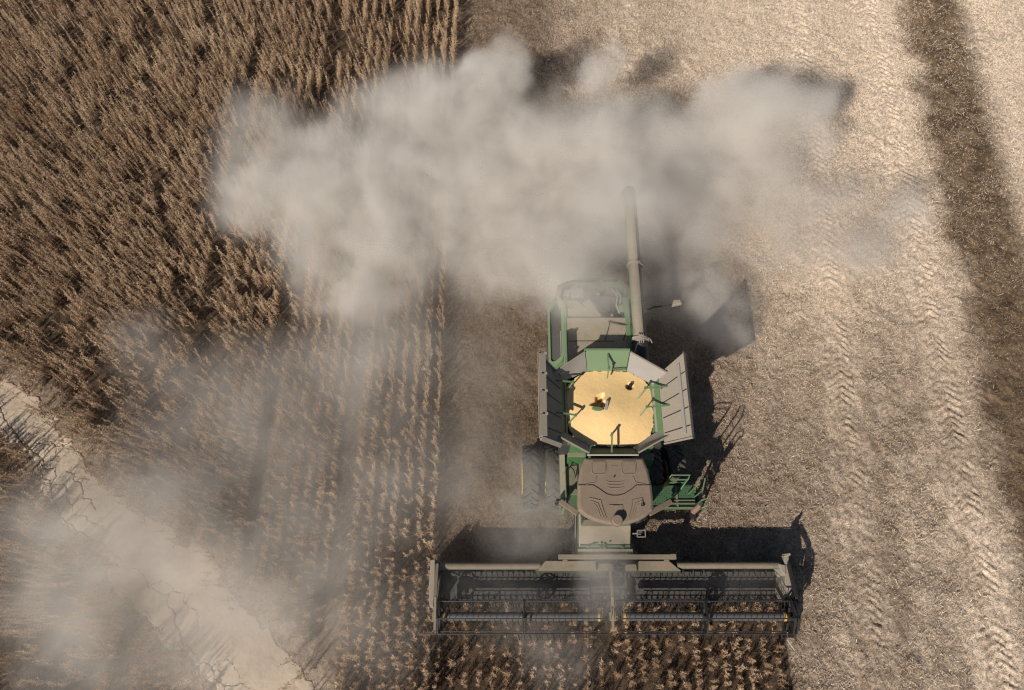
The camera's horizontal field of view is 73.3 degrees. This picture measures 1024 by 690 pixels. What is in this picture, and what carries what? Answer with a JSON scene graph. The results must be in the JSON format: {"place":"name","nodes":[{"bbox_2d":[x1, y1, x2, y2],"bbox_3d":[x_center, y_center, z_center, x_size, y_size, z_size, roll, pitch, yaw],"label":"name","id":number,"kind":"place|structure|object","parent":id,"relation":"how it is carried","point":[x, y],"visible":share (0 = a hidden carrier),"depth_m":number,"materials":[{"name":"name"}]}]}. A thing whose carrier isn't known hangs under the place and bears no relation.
{"place":"outdoors","nodes":[
{"label":"outdoors","id":0,"kind":"place"},
{"bbox_2d":[0,369,314,689],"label":"dirt track","id":1,"kind":"structure","parent":0,"point":[241,648],"depth_m":21.41,"materials":[{"name":"beige soil"}]},
{"bbox_2d":[0,0,1023,689],"bbox_3d":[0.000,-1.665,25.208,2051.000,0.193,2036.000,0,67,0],"label":"ground","id":2,"kind":"structure","parent":0,"point":[320,642],"depth_m":24.84,"materials":[{"name":"soil"}]},
{"bbox_2d":[0,427,206,689],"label":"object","id":3,"kind":"object","parent":2,"relation":"on","point":[30,556],"visible":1,"depth_m":20.64,"materials":[{"name":"brown plant"}]},
{"bbox_2d":[0,0,458,689],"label":"standing soybeans","id":4,"kind":"object","parent":2,"relation":"on","point":[190,132],"visible":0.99,"depth_m":25.60,"materials":[{"name":"brown plant"}]},
{"bbox_2d":[432,596,788,689],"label":"uncut soybeans","id":5,"kind":"object","parent":2,"relation":"on","point":[628,658],"visible":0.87,"depth_m":20.20,"materials":[{"name":"brown plant"}]},
{"bbox_2d":[429,186,800,650],"bbox_3d":[2.961,1.724,21.142,10.821,4.800,14.060,0,67,0],"label":"combine harvester","id":6,"kind":"object","parent":2,"relation":"on","point":[608,498],"visible":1,"depth_m":20.39,"materials":[{"name":"green paint"}]},
{"bbox_2d":[566,371,653,446],"bbox_3d":[2.791,1.796,19.731,2.506,0.509,2.338,0,67,0],"label":"soybean grain","id":7,"kind":"object","parent":6,"relation":"in","point":[623,420],"visible":0.94,"depth_m":19.54},
{"bbox_2d":[433,0,1023,689],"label":"straw residue","id":8,"kind":"object","parent":2,"relation":"on","point":[743,228],"visible":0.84,"depth_m":25.70}
]}

